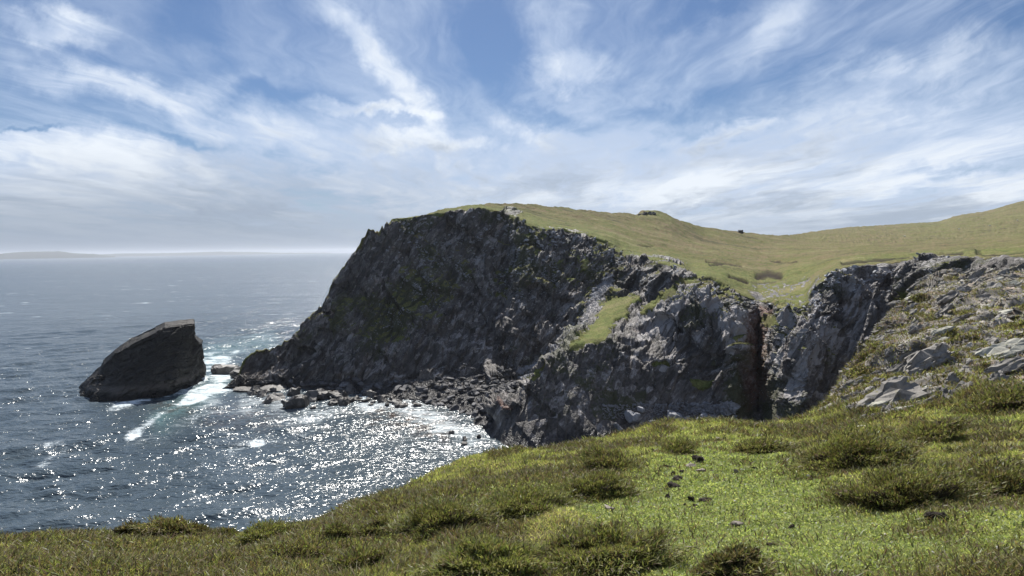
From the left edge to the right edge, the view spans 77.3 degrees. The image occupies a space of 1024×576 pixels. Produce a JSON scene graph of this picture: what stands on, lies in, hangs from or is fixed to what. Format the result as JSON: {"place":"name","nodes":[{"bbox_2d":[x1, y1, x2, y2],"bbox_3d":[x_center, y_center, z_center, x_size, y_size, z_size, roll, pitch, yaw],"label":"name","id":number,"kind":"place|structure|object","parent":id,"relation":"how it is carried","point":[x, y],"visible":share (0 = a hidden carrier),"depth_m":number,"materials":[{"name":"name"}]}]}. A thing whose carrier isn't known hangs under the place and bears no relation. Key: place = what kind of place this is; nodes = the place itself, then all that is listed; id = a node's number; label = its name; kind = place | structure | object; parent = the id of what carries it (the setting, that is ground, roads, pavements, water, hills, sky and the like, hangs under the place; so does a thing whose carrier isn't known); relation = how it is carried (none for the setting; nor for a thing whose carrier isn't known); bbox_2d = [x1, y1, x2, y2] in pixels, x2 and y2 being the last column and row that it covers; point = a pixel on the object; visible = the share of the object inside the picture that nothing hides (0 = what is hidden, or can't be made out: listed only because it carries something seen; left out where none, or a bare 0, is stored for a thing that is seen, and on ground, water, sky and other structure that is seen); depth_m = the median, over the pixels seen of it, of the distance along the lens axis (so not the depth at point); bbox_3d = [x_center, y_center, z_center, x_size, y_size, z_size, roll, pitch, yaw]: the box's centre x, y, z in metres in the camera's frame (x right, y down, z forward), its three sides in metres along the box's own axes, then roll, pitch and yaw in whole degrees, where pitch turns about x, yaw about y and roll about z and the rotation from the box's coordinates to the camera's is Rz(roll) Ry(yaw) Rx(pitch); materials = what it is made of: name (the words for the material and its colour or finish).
{"place":"outdoors","nodes":[
{"label":"outdoors","id":0,"kind":"place"},
{"bbox_2d":[0,251,114,258],"bbox_3d":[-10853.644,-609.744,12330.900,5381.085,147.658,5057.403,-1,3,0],"label":"island","id":1,"kind":"structure","parent":0,"point":[36,255],"depth_m":12703.07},
{"bbox_2d":[99,252,324,256],"bbox_3d":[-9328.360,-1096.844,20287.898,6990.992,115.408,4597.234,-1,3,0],"label":"coast","id":2,"kind":"structure","parent":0,"point":[183,254],"depth_m":19438.77},
{"bbox_2d":[0,253,508,534],"bbox_3d":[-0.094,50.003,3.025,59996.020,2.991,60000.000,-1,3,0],"label":"sea","id":3,"kind":"structure","parent":0,"point":[208,449],"depth_m":191.43,"materials":[{"name":"liquid"}]},
{"bbox_2d":[79,319,205,401],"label":"sea stack","id":4,"kind":"object","parent":3,"relation":"in","point":[163,359],"visible":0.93,"depth_m":229.50,"materials":[{"name":"stone"}]},
{"bbox_2d":[211,364,238,374],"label":"shore rock","id":5,"kind":"object","parent":3,"relation":"in","point":[223,369],"visible":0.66,"depth_m":264.65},
{"bbox_2d":[229,366,240,377],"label":"shore rock","id":6,"kind":"object","parent":3,"relation":"in","point":[234,372],"visible":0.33,"depth_m":256.24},
{"bbox_2d":[232,385,269,391],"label":"shore slab","id":7,"kind":"structure","parent":3,"relation":"in","point":[244,388],"depth_m":233.44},
{"bbox_2d":[250,385,259,394],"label":"shore rock","id":8,"kind":"object","parent":3,"relation":"in","point":[253,389],"visible":0.54,"depth_m":227.83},
{"bbox_2d":[255,390,266,396],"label":"shore rock","id":9,"kind":"object","parent":3,"relation":"in","point":[260,393],"visible":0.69,"depth_m":222.67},
{"bbox_2d":[262,395,271,403],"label":"shore rock","id":10,"kind":"object","parent":3,"relation":"in","point":[268,399],"visible":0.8,"depth_m":213.21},
{"bbox_2d":[260,384,286,391],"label":"shore slab","id":11,"kind":"structure","parent":3,"relation":"in","point":[277,387],"depth_m":234.53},
{"bbox_2d":[269,393,284,401],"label":"shore slab","id":12,"kind":"structure","parent":3,"relation":"in","point":[276,396],"depth_m":218.31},
{"bbox_2d":[286,387,300,395],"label":"shore rock","id":13,"kind":"object","parent":3,"relation":"in","point":[293,391],"visible":0.81,"depth_m":224.15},
{"bbox_2d":[281,394,309,408],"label":"shore rock","id":14,"kind":"object","parent":3,"relation":"in","point":[298,401],"visible":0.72,"depth_m":205.19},
{"bbox_2d":[304,390,318,401],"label":"shore rock","id":15,"kind":"object","parent":3,"relation":"in","point":[312,396],"visible":0.57,"depth_m":216.04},
{"bbox_2d":[317,388,329,399],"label":"shore rock","id":16,"kind":"object","parent":3,"relation":"in","point":[322,393],"visible":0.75,"depth_m":217.85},
{"bbox_2d":[328,398,337,404],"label":"shore rock","id":17,"kind":"object","parent":3,"relation":"in","point":[333,401],"visible":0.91,"depth_m":209.08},
{"bbox_2d":[328,390,339,396],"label":"shore slab","id":18,"kind":"structure","parent":3,"relation":"in","point":[331,393],"depth_m":219.42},
{"bbox_2d":[334,391,348,400],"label":"shore slab","id":19,"kind":"structure","parent":3,"relation":"in","point":[342,394],"depth_m":216.22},
{"bbox_2d":[338,399,347,405],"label":"shore rock","id":20,"kind":"object","parent":3,"relation":"in","point":[340,401],"visible":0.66,"depth_m":207.54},
{"bbox_2d":[345,384,353,393],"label":"shore slab","id":21,"kind":"structure","parent":3,"relation":"in","point":[348,388],"depth_m":226.62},
{"bbox_2d":[366,390,376,397],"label":"shore rock","id":22,"kind":"object","parent":3,"relation":"in","point":[370,393],"visible":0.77,"depth_m":219.53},
{"bbox_2d":[377,395,386,402],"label":"shore rock","id":23,"kind":"object","parent":3,"relation":"in","point":[381,399],"visible":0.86,"depth_m":212.21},
{"bbox_2d":[392,399,401,403],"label":"shore rock","id":24,"kind":"object","parent":3,"relation":"in","point":[395,401],"visible":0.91,"depth_m":209.88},
{"bbox_2d":[0,0,1023,253],"label":"sky","id":25,"kind":"structure","parent":0,"point":[127,126],"materials":[{"name":"blue"}]},
{"bbox_2d":[1,263,1023,575],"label":"slope","id":26,"kind":"structure","parent":0,"point":[917,345],"depth_m":17.88,"materials":[{"name":"plant"}]},
{"bbox_2d":[112,519,143,536],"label":"heather bush","id":27,"kind":"object","parent":26,"relation":"on","point":[122,528],"visible":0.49,"depth_m":7.39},
{"bbox_2d":[121,514,213,535],"bbox_3d":[-3.918,2.842,7.494,1.124,0.585,0.813,-4,4,-39],"label":"plant cushion","id":28,"kind":"object","parent":26,"relation":"on","point":[167,525],"visible":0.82,"depth_m":7.32,"materials":[{"name":"plant"}]},
{"bbox_2d":[189,522,213,534],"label":"heather bush","id":29,"kind":"object","parent":26,"relation":"on","point":[202,528],"visible":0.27,"depth_m":7.60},
{"bbox_2d":[212,525,239,535],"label":"heather bush","id":30,"kind":"object","parent":26,"relation":"on","point":[228,529],"visible":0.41,"depth_m":7.61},
{"bbox_2d":[224,515,302,546],"bbox_3d":[-2.630,2.581,6.768,0.850,0.351,0.738,-2,4,-15],"label":"heather bush","id":31,"kind":"object","parent":26,"relation":"on","point":[266,528],"visible":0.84,"depth_m":6.68,"materials":[{"name":"plant"}]},
{"bbox_2d":[239,535,343,564],"bbox_3d":[-1.653,2.141,5.168,0.990,0.360,0.826,-1,3,0],"label":"heather bush","id":32,"kind":"object","parent":26,"relation":"on","point":[307,548],"visible":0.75,"depth_m":5.08,"materials":[{"name":"plant"}]},
{"bbox_2d":[310,519,359,540],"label":"heather bush","id":33,"kind":"object","parent":26,"relation":"on","point":[336,527],"visible":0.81,"depth_m":6.02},
{"bbox_2d":[308,543,403,574],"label":"heather bush","id":34,"kind":"object","parent":26,"relation":"on","point":[360,554],"visible":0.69,"depth_m":4.40,"materials":[{"name":"plant"}]},
{"bbox_2d":[352,515,398,537],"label":"heather bush","id":35,"kind":"object","parent":26,"relation":"on","point":[365,528],"visible":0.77,"depth_m":6.05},
{"bbox_2d":[372,487,503,543],"bbox_3d":[-0.596,2.126,6.053,1.242,0.339,1.094,-4,5,-44],"label":"heather bush","id":36,"kind":"object","parent":26,"relation":"on","point":[433,514],"visible":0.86,"depth_m":5.92,"materials":[{"name":"plant"}]},
{"bbox_2d":[400,531,558,575],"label":"heather bush","id":37,"kind":"object","parent":26,"relation":"on","point":[475,554],"visible":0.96,"depth_m":3.81,"materials":[{"name":"plant"}]},
{"bbox_2d":[0,265,1023,575],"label":"grass","id":38,"kind":"structure","parent":26,"relation":"on","point":[636,448],"depth_m":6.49,"materials":[{"name":"plant"}]},
{"bbox_2d":[469,483,598,523],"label":"grass","id":39,"kind":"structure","parent":26,"relation":"on","point":[513,502],"depth_m":6.29,"materials":[{"name":"plant"}]},
{"bbox_2d":[535,467,662,503],"bbox_3d":[1.052,2.371,7.581,1.543,0.405,1.178,-1,3,0],"label":"heather bush","id":40,"kind":"object","parent":26,"relation":"on","point":[605,484],"visible":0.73,"depth_m":7.51,"materials":[{"name":"plant"}]},
{"bbox_2d":[558,444,643,470],"bbox_3d":[1.550,2.732,10.105,1.266,0.559,1.502,-4,5,-42],"label":"heather bush","id":41,"kind":"object","parent":26,"relation":"on","point":[598,456],"visible":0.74,"depth_m":10.00,"materials":[{"name":"plant"}]},
{"bbox_2d":[534,520,702,575],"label":"heather bush","id":42,"kind":"object","parent":26,"relation":"on","point":[610,547],"visible":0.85,"depth_m":3.87,"materials":[{"name":"plant"}]},
{"bbox_2d":[667,481,679,487],"bbox_3d":[1.994,2.452,7.902,0.163,0.086,0.133,4,15,1],"label":"clod","id":43,"kind":"object","parent":26,"relation":"on","point":[671,484],"visible":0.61,"depth_m":7.89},
{"bbox_2d":[671,475,682,480],"bbox_3d":[2.148,2.475,8.287,0.165,0.097,0.133,5,0,-29],"label":"clod","id":44,"kind":"object","parent":26,"relation":"on","point":[677,477],"visible":0.8,"depth_m":8.26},
{"bbox_2d":[650,435,705,454],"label":"heather bush","id":45,"kind":"object","parent":26,"relation":"on","point":[683,446],"visible":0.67,"depth_m":11.75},
{"bbox_2d":[691,455,703,461],"bbox_3d":[2.987,2.751,10.299,0.170,0.113,0.185,-1,3,-5],"label":"clod","id":46,"kind":"object","parent":26,"relation":"on","point":[697,458],"visible":0.91,"depth_m":10.26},
{"bbox_2d":[372,405,1023,575],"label":"clover","id":47,"kind":"object","parent":26,"relation":"on","point":[768,510],"visible":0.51,"depth_m":5.65,"materials":[{"name":"green plant"}]},
{"bbox_2d":[696,497,711,502],"bbox_3d":[2.091,2.303,6.919,0.205,0.082,0.165,11,-16,-39],"label":"clod","id":48,"kind":"object","parent":26,"relation":"on","point":[703,499],"visible":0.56,"depth_m":6.90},
{"bbox_2d":[687,539,785,575],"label":"heather bush","id":49,"kind":"object","parent":26,"relation":"on","point":[739,559],"visible":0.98,"depth_m":3.54,"materials":[{"name":"plant"}]},
{"bbox_2d":[731,521,742,525],"bbox_3d":[1.887,1.975,5.367,0.107,0.051,0.089,6,7,45],"label":"stone","id":50,"kind":"object","parent":26,"relation":"on","point":[737,523],"visible":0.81,"depth_m":5.34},
{"bbox_2d":[493,456,999,570],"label":"pebbles","id":51,"kind":"object","parent":26,"relation":"on","point":[791,523],"visible":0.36,"depth_m":5.03,"materials":[{"name":"white stone"}]},
{"bbox_2d":[728,434,793,454],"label":"heather bush","id":52,"kind":"object","parent":26,"relation":"on","point":[762,445],"visible":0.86,"depth_m":11.92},
{"bbox_2d":[837,379,855,392],"bbox_3d":[13.765,4.059,26.157,0.959,0.139,0.464,-25,45,-15],"label":"rock slab","id":53,"kind":"object","parent":26,"relation":"on","point":[848,383],"visible":0.63,"depth_m":26.22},
{"bbox_2d":[840,391,859,400],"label":"rock slab","id":54,"kind":"object","parent":26,"relation":"on","point":[848,397],"visible":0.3,"depth_m":21.84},
{"bbox_2d":[853,379,864,386],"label":"rock slab","id":55,"kind":"object","parent":26,"relation":"on","point":[858,381],"visible":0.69,"depth_m":24.05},
{"bbox_2d":[772,420,953,474],"bbox_3d":[4.924,2.385,9.122,2.294,0.929,1.670,1,4,25],"label":"heather bush","id":56,"kind":"object","parent":26,"relation":"on","point":[846,450],"visible":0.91,"depth_m":8.86,"materials":[{"name":"plant"}]},
{"bbox_2d":[861,386,874,394],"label":"rock slab","id":57,"kind":"object","parent":26,"relation":"on","point":[868,388],"visible":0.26,"depth_m":21.26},
{"bbox_2d":[855,370,883,379],"bbox_3d":[14.765,3.671,26.319,1.204,0.190,0.570,-18,39,1],"label":"rock slab","id":58,"kind":"object","parent":26,"relation":"on","point":[879,372],"visible":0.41,"depth_m":26.39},
{"bbox_2d":[866,400,889,407],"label":"rock slab","id":59,"kind":"object","parent":26,"relation":"on","point":[879,403],"visible":0.39,"depth_m":17.21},
{"bbox_2d":[881,403,891,411],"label":"rock slab","id":60,"kind":"object","parent":26,"relation":"on","point":[887,407],"visible":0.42,"depth_m":16.70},
{"bbox_2d":[883,346,893,356],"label":"rock slab","id":61,"kind":"object","parent":26,"relation":"on","point":[887,352],"visible":1,"depth_m":28.39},
{"bbox_2d":[855,376,927,407],"bbox_3d":[10.362,3.095,17.555,2.349,0.666,1.055,-20,44,-19],"label":"rock slab","id":62,"kind":"object","parent":26,"relation":"on","point":[894,388],"visible":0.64,"depth_m":17.61,"materials":[{"name":"stone"}]},
{"bbox_2d":[885,363,904,374],"bbox_3d":[14.929,3.140,24.652,1.136,0.246,0.549,-25,31,-6],"label":"rock slab","id":63,"kind":"object","parent":26,"relation":"on","point":[895,368],"visible":0.58,"depth_m":24.66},
{"bbox_2d":[887,300,904,306],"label":"rock slab","id":64,"kind":"object","parent":26,"relation":"on","point":[892,304],"visible":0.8,"depth_m":59.33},
{"bbox_2d":[793,458,1005,516],"bbox_3d":[3.443,1.889,5.718,1.623,0.822,1.567,-1,3,0],"label":"heather bush","id":65,"kind":"object","parent":26,"relation":"on","point":[899,488],"visible":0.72,"depth_m":5.58,"materials":[{"name":"plant"}]},
{"bbox_2d":[898,347,908,353],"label":"rock slab","id":66,"kind":"object","parent":26,"relation":"on","point":[904,349],"visible":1,"depth_m":28.23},
{"bbox_2d":[904,368,922,376],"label":"rock slab","id":67,"kind":"object","parent":26,"relation":"on","point":[910,372],"visible":0.51,"depth_m":23.66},
{"bbox_2d":[907,324,923,334],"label":"rock slab","id":68,"kind":"object","parent":26,"relation":"on","point":[913,330],"visible":0.77,"depth_m":41.13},
{"bbox_2d":[822,267,1023,404],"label":"rock debris","id":69,"kind":"object","parent":26,"relation":"on","point":[960,298],"visible":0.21,"depth_m":45.18,"materials":[{"name":"stone"}]},
{"bbox_2d":[903,343,954,372],"bbox_3d":[15.984,2.862,24.766,3.352,0.926,1.013,-21,49,-24],"label":"rock slab","id":70,"kind":"object","parent":26,"relation":"on","point":[928,357],"visible":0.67,"depth_m":24.55,"materials":[{"name":"stone"}]},
{"bbox_2d":[925,387,936,394],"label":"rock slab","id":71,"kind":"object","parent":26,"relation":"on","point":[930,391],"visible":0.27,"depth_m":18.04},
{"bbox_2d":[929,511,942,519],"bbox_3d":[3.196,1.719,4.814,0.110,0.061,0.089,-11,17,-15],"label":"clod","id":72,"kind":"object","parent":26,"relation":"on","point":[932,515],"visible":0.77,"depth_m":4.81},
{"bbox_2d":[898,412,980,443],"bbox_3d":[7.117,2.480,10.956,1.205,0.960,1.478,-3,4,-35],"label":"heather bush","id":73,"kind":"object","parent":26,"relation":"on","point":[947,428],"visible":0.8,"depth_m":10.73,"materials":[{"name":"plant"}]},
{"bbox_2d":[930,326,954,335],"bbox_3d":[23.899,2.378,35.581,1.504,0.256,0.476,-19,25,-11],"label":"rock slab","id":74,"kind":"object","parent":26,"relation":"on","point":[940,330],"visible":0.94,"depth_m":35.50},
{"bbox_2d":[937,303,952,314],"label":"rock slab","id":75,"kind":"object","parent":26,"relation":"on","point":[946,308],"visible":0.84,"depth_m":47.73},
{"bbox_2d":[941,387,952,398],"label":"rock slab","id":76,"kind":"object","parent":26,"relation":"on","point":[944,390],"visible":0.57,"depth_m":16.65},
{"bbox_2d":[936,290,959,305],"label":"rock slab","id":77,"kind":"object","parent":26,"relation":"on","point":[947,297],"visible":0.98,"depth_m":53.28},
{"bbox_2d":[944,372,959,385],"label":"rock slab","id":78,"kind":"object","parent":26,"relation":"on","point":[951,377],"visible":0.69,"depth_m":18.60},
{"bbox_2d":[945,312,975,323],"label":"rock slab","id":79,"kind":"object","parent":26,"relation":"on","point":[959,318],"visible":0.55,"depth_m":42.47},
{"bbox_2d":[952,381,973,391],"bbox_3d":[11.823,2.708,16.915,0.846,0.197,0.429,-30,26,-15],"label":"rock slab","id":80,"kind":"object","parent":26,"relation":"on","point":[960,384],"visible":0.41,"depth_m":16.96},
{"bbox_2d":[955,286,971,291],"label":"rock slab","id":81,"kind":"object","parent":26,"relation":"on","point":[963,288],"visible":0.67,"depth_m":63.14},
{"bbox_2d":[961,268,972,273],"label":"rock slab","id":82,"kind":"object","parent":26,"relation":"on","point":[968,270],"visible":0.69,"depth_m":96.20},
{"bbox_2d":[959,365,976,372],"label":"rock slab","id":83,"kind":"object","parent":26,"relation":"on","point":[966,367],"visible":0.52,"depth_m":22.47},
{"bbox_2d":[961,278,980,285],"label":"rock slab","id":84,"kind":"object","parent":26,"relation":"on","point":[974,280],"visible":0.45,"depth_m":67.73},
{"bbox_2d":[964,267,986,279],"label":"rock slab","id":85,"kind":"object","parent":26,"relation":"on","point":[979,272],"visible":0.66,"depth_m":79.10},
{"bbox_2d":[972,293,994,298],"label":"rock slab","id":86,"kind":"object","parent":26,"relation":"on","point":[985,295],"visible":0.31,"depth_m":54.55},
{"bbox_2d":[947,381,1023,416],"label":"heather bush","id":87,"kind":"object","parent":26,"relation":"on","point":[1009,397],"visible":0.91,"depth_m":13.29,"materials":[{"name":"plant"}]},
{"bbox_2d":[950,450,1023,498],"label":"heather bush","id":88,"kind":"object","parent":26,"relation":"on","point":[1012,478],"visible":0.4,"depth_m":5.73,"materials":[{"name":"plant"}]},
{"bbox_2d":[984,337,998,344],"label":"rock slab","id":89,"kind":"object","parent":26,"relation":"on","point":[992,339],"visible":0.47,"depth_m":29.94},
{"bbox_2d":[986,282,1002,288],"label":"rock slab","id":90,"kind":"object","parent":26,"relation":"on","point":[992,284],"visible":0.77,"depth_m":56.44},
{"bbox_2d":[987,371,1009,380],"bbox_3d":[13.867,2.648,18.307,0.802,0.423,0.427,-24,39,-32],"label":"rock slab","id":91,"kind":"object","parent":26,"relation":"on","point":[995,375],"visible":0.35,"depth_m":18.29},
{"bbox_2d":[975,338,1023,359],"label":"rock slab","id":92,"kind":"object","parent":26,"relation":"on","point":[1000,348],"visible":0.84,"depth_m":25.18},
{"bbox_2d":[991,313,1007,320],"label":"rock slab","id":93,"kind":"object","parent":26,"relation":"on","point":[1001,315],"visible":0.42,"depth_m":40.27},
{"bbox_2d":[996,268,1010,275],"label":"rock slab","id":94,"kind":"object","parent":26,"relation":"on","point":[1003,271],"visible":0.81,"depth_m":78.32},
{"bbox_2d":[984,356,1023,373],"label":"rock slab","id":95,"kind":"object","parent":26,"relation":"on","point":[1008,365],"visible":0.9,"depth_m":19.41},
{"bbox_2d":[998,309,1013,314],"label":"rock slab","id":96,"kind":"object","parent":26,"relation":"on","point":[1005,311],"visible":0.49,"depth_m":42.77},
{"bbox_2d":[1007,280,1021,285],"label":"rock slab","id":97,"kind":"object","parent":26,"relation":"on","point":[1016,283],"visible":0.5,"depth_m":62.81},
{"bbox_2d":[1013,262,1023,270],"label":"rock slab","id":98,"kind":"object","parent":26,"relation":"on","point":[1019,266],"visible":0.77,"depth_m":84.07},
{"bbox_2d":[222,201,1023,448],"bbox_3d":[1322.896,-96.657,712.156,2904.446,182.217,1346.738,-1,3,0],"label":"headland","id":99,"kind":"structure","parent":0,"point":[575,381],"depth_m":234.06,"materials":[{"name":"stone"}]},
{"bbox_2d":[252,368,518,432],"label":"beach shingle","id":100,"kind":"object","parent":99,"relation":"on","point":[500,375],"visible":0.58,"depth_m":220.78,"materials":[{"name":"stone"}]},
{"bbox_2d":[339,381,349,386],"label":"beach boulder","id":101,"kind":"object","parent":100,"relation":"on","point":[343,384],"visible":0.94,"depth_m":229.73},
{"bbox_2d":[352,377,360,383],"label":"beach boulder","id":102,"kind":"object","parent":100,"relation":"on","point":[356,380],"visible":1,"depth_m":229.07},
{"bbox_2d":[374,383,382,388],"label":"beach boulder","id":103,"kind":"object","parent":100,"relation":"on","point":[377,385],"visible":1,"depth_m":224.85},
{"bbox_2d":[417,387,424,392],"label":"beach boulder","id":104,"kind":"object","parent":100,"relation":"on","point":[419,389],"visible":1,"depth_m":217.75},
{"bbox_2d":[450,404,458,410],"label":"beach boulder","id":105,"kind":"object","parent":100,"relation":"on","point":[454,407],"visible":0.78,"depth_m":200.90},
{"bbox_2d":[371,212,613,395],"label":"loose rock","id":106,"kind":"object","parent":99,"relation":"on","point":[518,249],"visible":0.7,"depth_m":259.61,"materials":[{"name":"stone"}]},
{"bbox_2d":[497,273,614,384],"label":"scree","id":107,"kind":"structure","parent":99,"relation":"on","point":[598,291],"depth_m":232.85,"materials":[{"name":"stone"}]},
{"bbox_2d":[613,423,622,430],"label":"cove boulder","id":108,"kind":"object","parent":99,"relation":"on","point":[616,426],"visible":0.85,"depth_m":165.26,"materials":[{"name":"stone"}]},
{"bbox_2d":[624,410,640,422],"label":"cove boulder","id":109,"kind":"object","parent":99,"relation":"on","point":[630,416],"visible":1,"depth_m":169.19,"materials":[{"name":"stone"}]},
{"bbox_2d":[637,406,644,412],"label":"cove boulder","id":110,"kind":"object","parent":99,"relation":"on","point":[640,409],"visible":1,"depth_m":172.10,"materials":[{"name":"stone"}]},
{"bbox_2d":[638,211,655,215],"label":"rock outcrop","id":111,"kind":"object","parent":99,"relation":"on","point":[649,213],"visible":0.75,"depth_m":413.13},
{"bbox_2d":[602,401,740,418],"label":"cove stones","id":112,"kind":"object","parent":99,"relation":"on","point":[724,408],"visible":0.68,"depth_m":171.91,"materials":[{"name":"stone"}]},
{"bbox_2d":[666,409,682,419],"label":"cove boulder","id":113,"kind":"object","parent":99,"relation":"on","point":[674,414],"visible":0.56,"depth_m":170.62,"materials":[{"name":"stone"}]},
{"bbox_2d":[613,251,949,415],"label":"broken rock","id":114,"kind":"object","parent":99,"relation":"on","point":[829,281],"visible":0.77,"depth_m":168.68,"materials":[{"name":"stone"}]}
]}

